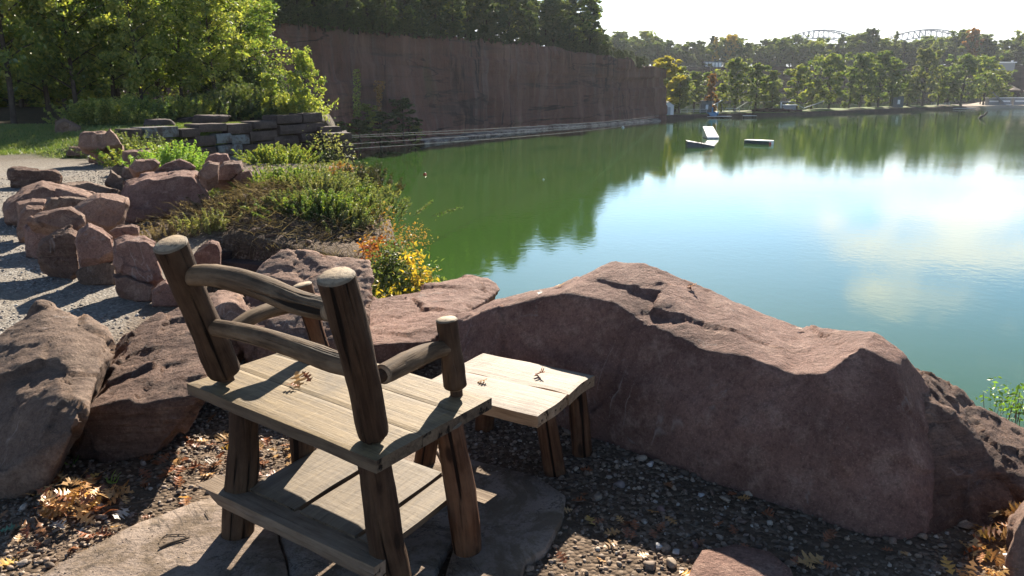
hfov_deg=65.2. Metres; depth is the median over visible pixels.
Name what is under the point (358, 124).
cliff shrub
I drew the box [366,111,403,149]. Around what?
cliff shrub
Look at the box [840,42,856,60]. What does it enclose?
distant tree
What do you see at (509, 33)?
rim shrub
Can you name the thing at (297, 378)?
oak leaf
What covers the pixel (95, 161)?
rock
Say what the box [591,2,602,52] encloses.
cliff tree
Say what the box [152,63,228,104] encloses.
undergrowth shrub
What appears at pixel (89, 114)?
undergrowth shrub
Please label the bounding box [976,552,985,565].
oak leaf
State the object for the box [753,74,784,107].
shore tree
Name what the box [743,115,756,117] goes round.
dock
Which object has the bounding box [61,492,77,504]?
oak leaf
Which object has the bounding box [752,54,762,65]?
distant tree
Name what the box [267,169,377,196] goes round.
weed clump
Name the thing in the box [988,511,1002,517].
oak leaf
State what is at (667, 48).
distant tree
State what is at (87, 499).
oak leaf
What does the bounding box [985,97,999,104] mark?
counter
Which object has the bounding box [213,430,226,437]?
oak leaf
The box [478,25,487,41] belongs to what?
rim shrub
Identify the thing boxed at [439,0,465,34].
cliff tree
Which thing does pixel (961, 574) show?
oak leaf
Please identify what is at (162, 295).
rock
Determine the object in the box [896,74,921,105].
shore tree
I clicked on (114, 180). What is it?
rock
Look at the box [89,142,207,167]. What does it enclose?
weed clump
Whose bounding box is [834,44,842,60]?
distant tree
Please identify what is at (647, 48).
distant tree
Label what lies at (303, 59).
broadleaf tree
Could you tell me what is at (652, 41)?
distant tree
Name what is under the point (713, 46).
distant tree
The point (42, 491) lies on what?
oak leaf
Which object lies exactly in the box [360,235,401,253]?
vine
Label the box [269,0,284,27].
rim shrub
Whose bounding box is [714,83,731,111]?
shore tree
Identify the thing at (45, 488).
oak leaf
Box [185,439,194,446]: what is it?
oak leaf
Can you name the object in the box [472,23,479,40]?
rim shrub
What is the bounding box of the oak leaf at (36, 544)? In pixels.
[33,540,40,549]
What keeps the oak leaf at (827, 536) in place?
on the ground at (88, 297)
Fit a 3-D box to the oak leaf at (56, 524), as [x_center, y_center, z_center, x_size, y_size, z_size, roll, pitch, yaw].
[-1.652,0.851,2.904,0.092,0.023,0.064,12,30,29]
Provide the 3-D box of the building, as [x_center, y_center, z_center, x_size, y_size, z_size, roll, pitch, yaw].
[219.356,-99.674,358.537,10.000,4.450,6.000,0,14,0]
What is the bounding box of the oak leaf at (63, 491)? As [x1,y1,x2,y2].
[55,488,69,494]
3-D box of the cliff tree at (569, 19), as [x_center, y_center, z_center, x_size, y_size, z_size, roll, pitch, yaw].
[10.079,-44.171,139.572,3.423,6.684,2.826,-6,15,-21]
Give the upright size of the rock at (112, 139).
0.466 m
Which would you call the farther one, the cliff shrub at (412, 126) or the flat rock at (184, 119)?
the cliff shrub at (412, 126)
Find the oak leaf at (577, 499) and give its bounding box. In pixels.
[571,496,585,500]
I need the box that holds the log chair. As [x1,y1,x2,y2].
[153,235,496,575]
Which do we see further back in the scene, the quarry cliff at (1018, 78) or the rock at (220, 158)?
the quarry cliff at (1018, 78)
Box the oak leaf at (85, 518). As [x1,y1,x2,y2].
[72,511,95,526]
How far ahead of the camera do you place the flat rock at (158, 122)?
22.31 m
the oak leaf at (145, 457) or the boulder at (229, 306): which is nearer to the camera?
the oak leaf at (145, 457)
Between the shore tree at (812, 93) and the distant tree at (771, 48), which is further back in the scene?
the distant tree at (771, 48)
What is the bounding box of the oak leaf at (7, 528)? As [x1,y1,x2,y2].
[0,523,24,531]
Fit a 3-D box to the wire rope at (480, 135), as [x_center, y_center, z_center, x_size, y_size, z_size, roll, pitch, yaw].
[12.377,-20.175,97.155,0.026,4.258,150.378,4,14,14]
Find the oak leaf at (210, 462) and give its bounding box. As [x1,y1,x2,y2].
[205,458,217,464]
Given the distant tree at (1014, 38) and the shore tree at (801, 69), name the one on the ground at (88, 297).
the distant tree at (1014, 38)
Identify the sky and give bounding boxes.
[334,0,1023,66]
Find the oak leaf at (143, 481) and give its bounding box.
[140,478,147,486]
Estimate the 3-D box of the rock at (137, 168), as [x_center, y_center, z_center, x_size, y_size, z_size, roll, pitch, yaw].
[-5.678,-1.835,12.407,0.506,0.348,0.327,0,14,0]
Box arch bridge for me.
[789,29,957,64]
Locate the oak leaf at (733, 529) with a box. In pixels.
[729,524,738,533]
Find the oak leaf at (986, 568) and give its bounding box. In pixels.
[980,565,994,572]
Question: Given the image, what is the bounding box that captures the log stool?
[414,353,594,476]
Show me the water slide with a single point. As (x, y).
(992, 97)
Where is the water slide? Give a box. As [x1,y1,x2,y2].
[979,86,1004,103]
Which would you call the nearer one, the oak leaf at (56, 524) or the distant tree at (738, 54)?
the oak leaf at (56, 524)
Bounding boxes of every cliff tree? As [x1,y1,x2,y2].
[283,0,333,12]
[331,2,369,19]
[334,0,370,9]
[336,0,363,28]
[372,0,396,21]
[375,0,398,37]
[376,0,405,16]
[391,0,419,29]
[402,5,415,22]
[433,2,450,34]
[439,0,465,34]
[449,8,464,35]
[450,5,466,29]
[457,0,481,31]
[461,0,482,26]
[472,0,499,32]
[487,3,508,33]
[492,0,505,33]
[493,0,530,41]
[498,0,530,39]
[500,0,521,33]
[517,1,534,38]
[518,10,540,40]
[522,13,541,41]
[526,3,539,43]
[532,0,540,38]
[536,0,560,45]
[538,0,565,45]
[539,2,567,45]
[561,1,571,48]
[561,15,577,46]
[566,0,580,51]
[567,0,602,47]
[579,0,604,50]
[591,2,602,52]
[591,32,601,53]
[596,27,607,51]
[600,34,604,53]
[604,35,612,52]
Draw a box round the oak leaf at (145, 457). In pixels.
[138,454,153,460]
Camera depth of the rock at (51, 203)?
8.03 m
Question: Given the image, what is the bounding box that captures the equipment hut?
[780,102,795,109]
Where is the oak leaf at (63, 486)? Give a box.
[61,479,71,489]
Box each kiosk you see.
[699,100,712,112]
[890,96,903,107]
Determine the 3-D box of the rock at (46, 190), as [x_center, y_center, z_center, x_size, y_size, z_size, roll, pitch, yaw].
[-5.666,-1.028,9.795,0.981,0.582,1.926,-9,16,-31]
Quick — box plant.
[976,376,1023,426]
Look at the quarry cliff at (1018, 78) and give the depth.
389.04 m
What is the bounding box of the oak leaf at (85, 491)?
[75,487,86,498]
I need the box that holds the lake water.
[351,102,1023,427]
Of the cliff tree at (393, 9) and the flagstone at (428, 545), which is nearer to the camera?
the flagstone at (428, 545)
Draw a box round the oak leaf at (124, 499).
[121,495,129,503]
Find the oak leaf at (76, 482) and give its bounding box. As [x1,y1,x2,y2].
[69,478,80,485]
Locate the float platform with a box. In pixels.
[744,139,773,144]
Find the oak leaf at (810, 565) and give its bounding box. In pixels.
[804,562,817,568]
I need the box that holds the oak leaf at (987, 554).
[979,551,990,561]
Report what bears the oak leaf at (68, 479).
on the oak leaf
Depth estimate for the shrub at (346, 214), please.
8.31 m
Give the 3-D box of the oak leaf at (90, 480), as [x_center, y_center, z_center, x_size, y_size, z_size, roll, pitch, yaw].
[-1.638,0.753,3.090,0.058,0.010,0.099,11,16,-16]
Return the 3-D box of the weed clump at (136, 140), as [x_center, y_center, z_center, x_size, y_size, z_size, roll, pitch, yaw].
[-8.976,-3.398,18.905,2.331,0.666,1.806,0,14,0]
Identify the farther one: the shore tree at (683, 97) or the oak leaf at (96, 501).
the shore tree at (683, 97)
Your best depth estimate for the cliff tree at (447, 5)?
113.54 m
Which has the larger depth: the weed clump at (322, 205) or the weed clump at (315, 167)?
the weed clump at (315, 167)
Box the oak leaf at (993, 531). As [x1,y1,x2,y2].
[981,525,1001,537]
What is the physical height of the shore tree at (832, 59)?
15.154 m
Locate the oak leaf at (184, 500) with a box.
[180,498,189,505]
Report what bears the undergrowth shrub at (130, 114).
on the ground at (88, 297)
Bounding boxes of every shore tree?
[652,55,687,103]
[666,66,698,111]
[666,73,697,113]
[680,71,712,111]
[703,73,719,111]
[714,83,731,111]
[715,57,759,109]
[746,63,774,108]
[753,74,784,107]
[762,70,780,107]
[784,63,814,109]
[801,52,853,108]
[804,78,825,108]
[840,68,859,107]
[844,53,883,106]
[863,50,902,106]
[864,70,883,106]
[880,56,909,106]
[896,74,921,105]
[904,79,913,105]
[911,47,944,105]
[930,65,953,105]
[939,79,961,103]
[945,53,995,105]
[973,55,1004,104]
[981,69,1017,99]
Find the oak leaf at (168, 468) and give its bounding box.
[161,465,174,475]
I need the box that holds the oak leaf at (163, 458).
[157,453,169,463]
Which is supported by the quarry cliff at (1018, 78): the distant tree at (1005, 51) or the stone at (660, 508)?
the distant tree at (1005, 51)
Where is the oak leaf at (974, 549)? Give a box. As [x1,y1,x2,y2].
[963,545,982,554]
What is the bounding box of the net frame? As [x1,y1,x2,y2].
[738,101,823,108]
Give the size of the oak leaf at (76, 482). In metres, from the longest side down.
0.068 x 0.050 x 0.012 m
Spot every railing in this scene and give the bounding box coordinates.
[680,109,706,112]
[719,108,739,111]
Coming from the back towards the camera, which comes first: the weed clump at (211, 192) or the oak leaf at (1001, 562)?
the weed clump at (211, 192)
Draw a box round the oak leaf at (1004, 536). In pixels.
[1001,528,1006,539]
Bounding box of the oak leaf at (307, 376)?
[301,371,312,383]
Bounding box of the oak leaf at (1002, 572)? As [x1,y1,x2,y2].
[987,570,1009,575]
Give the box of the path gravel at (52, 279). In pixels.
[0,161,320,344]
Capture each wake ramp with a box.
[685,139,714,147]
[702,126,718,138]
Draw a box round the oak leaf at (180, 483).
[176,480,184,486]
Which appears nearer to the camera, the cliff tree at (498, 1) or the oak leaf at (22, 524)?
the oak leaf at (22, 524)
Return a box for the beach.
[962,102,1023,108]
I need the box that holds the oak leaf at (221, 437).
[215,434,228,441]
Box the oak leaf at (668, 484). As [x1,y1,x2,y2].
[663,481,673,487]
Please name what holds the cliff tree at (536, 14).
on the quarry cliff at (448, 87)
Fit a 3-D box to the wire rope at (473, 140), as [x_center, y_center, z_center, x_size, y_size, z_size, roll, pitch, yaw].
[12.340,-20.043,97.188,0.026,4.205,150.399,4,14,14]
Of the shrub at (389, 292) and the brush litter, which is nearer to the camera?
the shrub at (389, 292)
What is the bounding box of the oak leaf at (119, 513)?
[113,508,129,519]
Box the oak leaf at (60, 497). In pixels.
[56,493,70,500]
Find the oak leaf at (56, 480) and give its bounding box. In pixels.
[50,476,59,489]
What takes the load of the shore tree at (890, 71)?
on the shore
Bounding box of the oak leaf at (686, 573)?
[679,569,691,575]
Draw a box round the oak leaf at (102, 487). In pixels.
[99,484,106,493]
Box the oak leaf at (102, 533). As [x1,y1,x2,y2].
[97,527,111,535]
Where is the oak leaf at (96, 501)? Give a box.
[89,493,103,507]
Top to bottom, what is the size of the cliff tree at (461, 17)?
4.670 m
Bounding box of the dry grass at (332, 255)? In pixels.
[219,237,387,273]
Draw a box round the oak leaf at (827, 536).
[822,531,832,541]
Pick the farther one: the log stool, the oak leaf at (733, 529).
the log stool
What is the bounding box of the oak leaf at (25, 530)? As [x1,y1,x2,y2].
[17,524,29,537]
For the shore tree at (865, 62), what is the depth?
225.54 m
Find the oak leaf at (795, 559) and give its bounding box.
[790,556,798,566]
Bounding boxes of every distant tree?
[610,38,635,56]
[611,31,627,50]
[626,39,639,59]
[630,44,643,60]
[634,40,646,57]
[636,30,657,64]
[637,43,656,63]
[644,40,655,59]
[650,37,664,58]
[650,41,665,60]
[652,45,661,64]
[663,42,676,62]
[664,39,675,51]
[669,47,682,60]
[674,45,693,62]
[675,50,685,65]
[685,41,698,66]
[686,54,696,64]
[690,50,698,63]
[693,40,705,62]
[696,45,707,66]
[696,48,713,65]
[705,43,724,60]
[708,35,715,52]
[712,36,719,60]
[717,38,733,62]
[720,38,747,59]
[723,34,739,60]
[734,45,747,57]
[739,42,753,63]
[747,47,760,65]
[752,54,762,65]
[755,45,771,61]
[756,38,775,65]
[761,44,779,64]
[765,37,785,64]
[770,44,778,65]
[774,38,790,64]
[775,38,794,66]
[785,47,800,65]
[786,36,794,58]
[789,34,809,57]
[795,44,815,63]
[801,40,831,62]
[803,41,827,63]
[817,37,830,43]
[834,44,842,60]
[838,34,846,49]
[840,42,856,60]
[845,32,867,59]
[846,37,855,65]
[852,40,870,61]
[863,28,880,56]
[877,38,890,54]
[879,41,888,51]
[887,45,901,57]
[891,31,899,58]
[897,40,912,62]
[902,41,916,63]
[904,52,920,64]
[909,39,925,59]
[915,38,943,46]
[916,44,935,65]
[921,35,940,40]
[931,47,948,63]
[932,38,947,64]
[940,44,958,64]
[942,36,958,64]
[944,41,957,63]
[949,29,970,47]
[955,32,968,59]
[955,46,968,59]
[960,34,985,58]
[962,27,983,58]
[968,38,984,53]
[978,35,998,61]
[980,33,994,52]
[986,40,1003,60]
[995,50,1014,59]
[997,53,1015,61]
[998,39,1014,49]
[1006,41,1023,64]
[1008,50,1023,64]
[1009,37,1022,43]
[1012,34,1023,56]
[1013,29,1023,40]
[1019,40,1023,63]
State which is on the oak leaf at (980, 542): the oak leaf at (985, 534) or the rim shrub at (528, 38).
the oak leaf at (985, 534)
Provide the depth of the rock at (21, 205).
8.36 m
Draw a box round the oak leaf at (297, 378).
[290,371,306,387]
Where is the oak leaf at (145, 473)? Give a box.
[138,467,151,477]
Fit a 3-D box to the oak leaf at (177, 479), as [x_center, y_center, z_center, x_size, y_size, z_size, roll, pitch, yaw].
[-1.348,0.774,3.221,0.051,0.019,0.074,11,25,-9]
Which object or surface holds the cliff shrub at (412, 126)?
on the quarry cliff at (448, 87)
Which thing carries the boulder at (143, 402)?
on the ground at (88, 297)
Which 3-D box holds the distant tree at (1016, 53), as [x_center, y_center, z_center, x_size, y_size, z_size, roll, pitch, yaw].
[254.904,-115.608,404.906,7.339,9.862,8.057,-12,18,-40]
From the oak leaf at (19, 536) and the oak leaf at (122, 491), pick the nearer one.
the oak leaf at (19, 536)
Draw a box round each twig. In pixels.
[106,498,154,507]
[159,534,186,542]
[159,537,189,548]
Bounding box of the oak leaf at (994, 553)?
[983,547,1004,561]
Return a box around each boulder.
[0,299,115,498]
[70,292,223,462]
[210,290,249,362]
[237,248,373,362]
[369,274,499,368]
[455,261,934,539]
[915,367,1023,536]
[1001,501,1023,575]
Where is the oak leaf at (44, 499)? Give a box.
[41,496,53,502]
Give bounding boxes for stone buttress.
[314,126,354,166]
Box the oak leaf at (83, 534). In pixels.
[78,531,92,537]
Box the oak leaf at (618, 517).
[616,516,623,522]
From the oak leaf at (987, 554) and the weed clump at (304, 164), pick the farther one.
the weed clump at (304, 164)
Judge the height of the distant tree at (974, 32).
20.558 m
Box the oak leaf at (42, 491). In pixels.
[33,485,55,497]
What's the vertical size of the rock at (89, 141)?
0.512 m
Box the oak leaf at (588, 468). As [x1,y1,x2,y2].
[580,466,595,471]
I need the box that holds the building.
[992,60,1016,70]
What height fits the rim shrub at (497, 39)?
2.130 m
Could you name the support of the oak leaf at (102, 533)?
on the ground at (88, 297)
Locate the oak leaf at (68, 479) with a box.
[59,477,81,484]
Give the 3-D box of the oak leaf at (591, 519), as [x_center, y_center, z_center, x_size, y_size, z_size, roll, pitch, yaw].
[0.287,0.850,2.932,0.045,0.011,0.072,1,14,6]
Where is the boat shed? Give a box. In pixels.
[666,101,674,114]
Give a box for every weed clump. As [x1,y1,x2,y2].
[70,130,186,157]
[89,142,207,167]
[168,207,241,236]
[208,174,266,203]
[213,165,371,193]
[215,160,396,196]
[218,188,366,213]
[245,187,373,221]
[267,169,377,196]
[276,164,386,177]
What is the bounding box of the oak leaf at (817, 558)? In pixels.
[792,550,823,564]
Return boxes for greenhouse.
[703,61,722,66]
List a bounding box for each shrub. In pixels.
[42,97,119,125]
[66,95,130,118]
[93,97,156,125]
[117,95,177,122]
[120,139,208,171]
[139,219,203,241]
[140,93,216,121]
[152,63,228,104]
[158,95,260,119]
[174,87,311,120]
[174,191,277,215]
[175,92,218,108]
[192,80,296,119]
[196,59,281,97]
[223,54,302,95]
[231,141,322,166]
[232,89,327,116]
[253,91,338,115]
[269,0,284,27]
[269,1,280,20]
[270,0,289,27]
[295,87,337,121]
[299,170,400,200]
[302,117,367,169]
[311,201,389,232]
[313,159,369,171]
[318,160,366,179]
[332,160,405,200]
[337,182,386,199]
[346,5,361,26]
[349,119,378,152]
[351,187,463,222]
[352,7,367,30]
[359,103,380,131]
[365,227,446,298]
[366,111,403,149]
[367,201,438,260]
[372,274,432,297]
[388,97,422,144]
[396,22,403,35]
[397,241,440,291]
[409,124,425,143]
[455,23,464,39]
[468,23,477,41]
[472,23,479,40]
[477,27,484,40]
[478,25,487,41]
[480,25,490,42]
[492,29,499,42]
[496,27,506,40]
[501,34,507,45]
[507,31,513,42]
[508,32,515,44]
[514,33,519,44]
[523,34,532,44]
[543,35,550,45]
[602,45,611,55]
[609,47,617,56]
[615,49,621,58]
[628,51,634,60]
[634,56,641,69]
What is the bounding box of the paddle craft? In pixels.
[707,107,718,115]
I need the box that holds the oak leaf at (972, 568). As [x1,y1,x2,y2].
[964,560,977,575]
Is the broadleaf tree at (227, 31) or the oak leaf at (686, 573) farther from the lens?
the broadleaf tree at (227, 31)
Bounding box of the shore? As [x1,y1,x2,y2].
[666,103,984,119]
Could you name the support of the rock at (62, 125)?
on the ground at (88, 297)
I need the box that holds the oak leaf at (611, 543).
[603,539,617,547]
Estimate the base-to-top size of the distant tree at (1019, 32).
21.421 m
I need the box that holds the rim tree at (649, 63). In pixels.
[642,58,653,65]
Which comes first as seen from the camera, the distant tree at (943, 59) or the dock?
the dock
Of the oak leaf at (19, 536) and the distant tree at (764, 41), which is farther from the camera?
the distant tree at (764, 41)
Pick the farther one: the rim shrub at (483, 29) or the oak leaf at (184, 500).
the rim shrub at (483, 29)
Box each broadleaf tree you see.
[0,0,59,82]
[0,0,70,123]
[0,5,71,106]
[0,26,8,103]
[2,0,86,113]
[2,1,108,107]
[3,26,70,105]
[9,0,128,103]
[43,0,174,101]
[43,1,138,101]
[68,2,163,102]
[87,0,172,104]
[96,1,195,102]
[114,0,225,97]
[158,0,260,63]
[163,0,263,92]
[163,8,191,102]
[181,0,289,83]
[255,70,279,99]
[279,45,326,111]
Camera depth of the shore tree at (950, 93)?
268.07 m
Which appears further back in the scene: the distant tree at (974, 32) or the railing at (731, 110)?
the distant tree at (974, 32)
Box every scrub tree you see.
[779,92,785,100]
[924,92,934,101]
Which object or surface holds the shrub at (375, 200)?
on the ground at (88, 297)
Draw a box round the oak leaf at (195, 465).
[187,459,202,468]
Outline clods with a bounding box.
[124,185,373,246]
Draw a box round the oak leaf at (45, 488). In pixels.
[33,484,53,498]
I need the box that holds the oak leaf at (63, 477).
[58,474,67,481]
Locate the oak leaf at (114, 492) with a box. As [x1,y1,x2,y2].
[109,488,124,499]
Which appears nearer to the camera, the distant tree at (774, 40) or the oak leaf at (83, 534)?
the oak leaf at (83, 534)
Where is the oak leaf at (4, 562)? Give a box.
[0,557,17,565]
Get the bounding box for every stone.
[613,481,624,487]
[646,461,653,466]
[656,542,661,549]
[657,505,664,511]
[672,549,679,554]
[689,545,788,575]
[692,541,697,548]
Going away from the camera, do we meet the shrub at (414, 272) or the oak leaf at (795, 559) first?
the oak leaf at (795, 559)
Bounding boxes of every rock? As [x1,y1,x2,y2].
[2,180,94,225]
[7,166,62,187]
[16,198,45,218]
[16,205,42,242]
[23,224,47,258]
[26,206,85,235]
[36,224,79,279]
[44,196,85,210]
[55,118,80,132]
[60,181,120,194]
[65,146,88,157]
[74,193,129,233]
[74,223,112,267]
[76,261,116,284]
[78,130,114,154]
[88,154,94,162]
[93,145,124,164]
[104,170,123,190]
[105,129,122,150]
[109,224,139,240]
[110,165,123,175]
[112,235,164,286]
[112,273,154,301]
[120,168,209,223]
[122,148,150,165]
[122,166,132,178]
[128,158,159,177]
[143,118,175,126]
[152,279,177,306]
[155,158,195,171]
[175,117,192,122]
[192,114,230,122]
[194,240,221,264]
[198,161,219,190]
[205,153,229,164]
[214,160,242,189]
[232,169,252,186]
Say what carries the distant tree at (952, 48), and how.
on the quarry cliff at (1018, 78)
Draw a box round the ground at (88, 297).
[0,61,1007,575]
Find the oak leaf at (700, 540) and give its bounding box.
[695,538,704,545]
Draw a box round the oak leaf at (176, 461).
[170,456,181,465]
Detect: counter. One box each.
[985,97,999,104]
[999,97,1012,104]
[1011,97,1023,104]
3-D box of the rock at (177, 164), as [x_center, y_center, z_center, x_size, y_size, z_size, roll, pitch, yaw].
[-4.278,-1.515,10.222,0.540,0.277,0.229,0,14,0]
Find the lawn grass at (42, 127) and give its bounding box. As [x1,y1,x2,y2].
[0,121,256,157]
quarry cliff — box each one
[56,20,666,152]
[672,65,1023,102]
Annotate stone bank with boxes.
[752,108,801,111]
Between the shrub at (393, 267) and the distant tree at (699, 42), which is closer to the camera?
the shrub at (393, 267)
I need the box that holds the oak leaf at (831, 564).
[823,561,841,569]
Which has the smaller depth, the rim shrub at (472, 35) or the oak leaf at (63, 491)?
the oak leaf at (63, 491)
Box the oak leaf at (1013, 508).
[1004,502,1020,517]
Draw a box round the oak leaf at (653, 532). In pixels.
[647,528,657,538]
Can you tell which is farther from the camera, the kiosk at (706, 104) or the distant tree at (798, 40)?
the distant tree at (798, 40)
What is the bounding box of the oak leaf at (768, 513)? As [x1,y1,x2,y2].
[761,507,774,516]
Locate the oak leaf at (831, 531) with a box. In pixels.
[827,529,837,539]
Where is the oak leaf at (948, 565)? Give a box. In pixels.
[940,555,955,574]
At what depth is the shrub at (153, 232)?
8.04 m
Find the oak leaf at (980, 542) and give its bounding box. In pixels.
[973,534,983,544]
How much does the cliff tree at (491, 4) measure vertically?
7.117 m
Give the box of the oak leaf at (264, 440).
[260,437,270,445]
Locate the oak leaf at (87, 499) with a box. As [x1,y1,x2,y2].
[78,494,94,503]
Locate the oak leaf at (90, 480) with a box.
[81,477,96,488]
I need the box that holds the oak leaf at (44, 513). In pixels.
[37,506,54,520]
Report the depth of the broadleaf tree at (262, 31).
29.91 m
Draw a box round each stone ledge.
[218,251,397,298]
[334,121,358,154]
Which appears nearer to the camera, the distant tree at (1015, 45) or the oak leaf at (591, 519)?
the oak leaf at (591, 519)
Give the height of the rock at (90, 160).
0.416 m
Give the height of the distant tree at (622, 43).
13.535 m
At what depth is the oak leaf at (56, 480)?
3.15 m
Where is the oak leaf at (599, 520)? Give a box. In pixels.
[592,517,603,523]
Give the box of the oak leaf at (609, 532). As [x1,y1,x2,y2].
[604,527,624,534]
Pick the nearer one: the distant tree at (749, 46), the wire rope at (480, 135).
the wire rope at (480, 135)
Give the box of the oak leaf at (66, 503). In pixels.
[61,485,79,506]
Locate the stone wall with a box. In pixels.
[114,112,324,161]
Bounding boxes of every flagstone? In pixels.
[44,498,287,575]
[280,452,451,575]
[436,449,566,575]
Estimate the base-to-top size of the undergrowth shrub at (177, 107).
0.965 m
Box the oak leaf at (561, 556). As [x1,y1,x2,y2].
[555,551,567,562]
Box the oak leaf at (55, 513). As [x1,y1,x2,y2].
[47,507,67,516]
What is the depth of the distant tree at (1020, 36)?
413.97 m
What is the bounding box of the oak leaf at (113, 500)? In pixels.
[105,494,118,506]
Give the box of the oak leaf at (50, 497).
[46,491,56,499]
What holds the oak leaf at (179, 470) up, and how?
on the ground at (88, 297)
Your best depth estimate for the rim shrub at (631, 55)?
156.14 m
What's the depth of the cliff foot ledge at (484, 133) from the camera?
123.62 m
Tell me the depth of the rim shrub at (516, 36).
123.02 m
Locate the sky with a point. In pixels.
(679, 21)
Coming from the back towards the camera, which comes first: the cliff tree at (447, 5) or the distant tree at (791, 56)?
the distant tree at (791, 56)
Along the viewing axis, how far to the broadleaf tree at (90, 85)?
35.06 m
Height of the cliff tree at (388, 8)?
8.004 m
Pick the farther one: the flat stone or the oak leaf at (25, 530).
the oak leaf at (25, 530)
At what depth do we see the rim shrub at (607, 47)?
148.76 m
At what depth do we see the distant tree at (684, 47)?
387.08 m
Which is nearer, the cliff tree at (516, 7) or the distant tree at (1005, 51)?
the cliff tree at (516, 7)
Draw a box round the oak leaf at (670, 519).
[665,516,676,523]
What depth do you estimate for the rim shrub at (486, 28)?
113.96 m
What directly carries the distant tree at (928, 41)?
on the ground at (88, 297)
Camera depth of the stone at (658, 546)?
2.77 m
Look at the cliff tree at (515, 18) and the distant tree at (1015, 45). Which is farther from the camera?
the distant tree at (1015, 45)
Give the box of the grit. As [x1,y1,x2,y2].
[55,449,611,575]
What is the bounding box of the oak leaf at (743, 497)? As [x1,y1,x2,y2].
[738,494,749,500]
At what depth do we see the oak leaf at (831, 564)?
2.66 m
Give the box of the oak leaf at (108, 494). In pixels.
[101,488,112,500]
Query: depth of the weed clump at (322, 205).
8.37 m
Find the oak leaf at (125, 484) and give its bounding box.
[113,480,128,488]
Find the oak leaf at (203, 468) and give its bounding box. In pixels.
[198,462,210,474]
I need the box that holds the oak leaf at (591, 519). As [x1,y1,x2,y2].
[585,515,595,524]
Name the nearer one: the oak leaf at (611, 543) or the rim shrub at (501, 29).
the oak leaf at (611, 543)
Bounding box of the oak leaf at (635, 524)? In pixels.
[631,519,638,529]
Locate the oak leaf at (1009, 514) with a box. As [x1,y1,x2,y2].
[1001,509,1013,517]
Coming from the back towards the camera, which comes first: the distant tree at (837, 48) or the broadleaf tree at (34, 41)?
the distant tree at (837, 48)
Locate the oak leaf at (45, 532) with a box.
[34,519,51,537]
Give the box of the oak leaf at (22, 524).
[13,518,30,527]
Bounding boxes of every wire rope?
[352,115,657,135]
[355,118,657,143]
[355,120,652,148]
[367,117,653,136]
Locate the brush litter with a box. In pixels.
[132,173,388,251]
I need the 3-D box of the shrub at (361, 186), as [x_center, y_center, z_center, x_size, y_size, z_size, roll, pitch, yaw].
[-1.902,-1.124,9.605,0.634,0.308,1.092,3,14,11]
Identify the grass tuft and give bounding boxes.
[105,470,120,483]
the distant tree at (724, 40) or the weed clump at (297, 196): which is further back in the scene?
the distant tree at (724, 40)
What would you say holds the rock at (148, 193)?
on the ground at (88, 297)
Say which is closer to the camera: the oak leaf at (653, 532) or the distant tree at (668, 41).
the oak leaf at (653, 532)
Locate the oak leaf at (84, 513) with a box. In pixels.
[72,507,92,515]
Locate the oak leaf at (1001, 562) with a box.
[995,552,1004,565]
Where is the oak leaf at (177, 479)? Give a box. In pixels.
[172,476,183,485]
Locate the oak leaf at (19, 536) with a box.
[14,534,23,541]
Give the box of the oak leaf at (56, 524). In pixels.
[48,517,66,528]
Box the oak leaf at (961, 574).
[955,567,967,575]
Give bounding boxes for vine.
[352,69,361,117]
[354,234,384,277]
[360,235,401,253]
[373,80,385,91]
[376,84,382,123]
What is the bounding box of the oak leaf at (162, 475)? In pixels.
[155,473,167,478]
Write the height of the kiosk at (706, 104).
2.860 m
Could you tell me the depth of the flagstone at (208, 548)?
2.70 m
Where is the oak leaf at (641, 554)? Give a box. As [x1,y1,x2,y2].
[635,551,648,556]
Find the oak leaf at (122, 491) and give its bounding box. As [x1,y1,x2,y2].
[116,485,133,494]
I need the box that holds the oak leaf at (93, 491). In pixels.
[88,486,100,494]
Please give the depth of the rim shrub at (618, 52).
152.46 m
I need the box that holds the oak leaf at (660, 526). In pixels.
[656,520,665,530]
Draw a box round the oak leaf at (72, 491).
[66,489,76,496]
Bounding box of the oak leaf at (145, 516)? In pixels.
[141,515,151,519]
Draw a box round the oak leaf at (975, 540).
[969,532,982,555]
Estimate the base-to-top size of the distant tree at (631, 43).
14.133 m
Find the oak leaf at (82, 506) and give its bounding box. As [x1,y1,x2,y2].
[75,493,92,513]
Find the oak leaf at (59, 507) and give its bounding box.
[52,503,66,513]
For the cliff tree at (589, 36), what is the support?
on the quarry cliff at (448, 87)
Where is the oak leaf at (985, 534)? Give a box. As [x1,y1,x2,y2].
[974,528,995,540]
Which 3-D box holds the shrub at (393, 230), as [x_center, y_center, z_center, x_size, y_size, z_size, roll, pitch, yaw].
[-1.259,0.041,8.874,0.910,2.069,0.867,0,14,0]
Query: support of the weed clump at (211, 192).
on the ground at (88, 297)
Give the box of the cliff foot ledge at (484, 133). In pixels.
[421,118,660,143]
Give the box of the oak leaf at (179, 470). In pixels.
[174,465,185,474]
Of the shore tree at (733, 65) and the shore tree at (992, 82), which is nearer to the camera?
the shore tree at (733, 65)
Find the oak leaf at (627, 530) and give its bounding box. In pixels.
[622,526,631,537]
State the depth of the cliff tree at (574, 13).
148.19 m

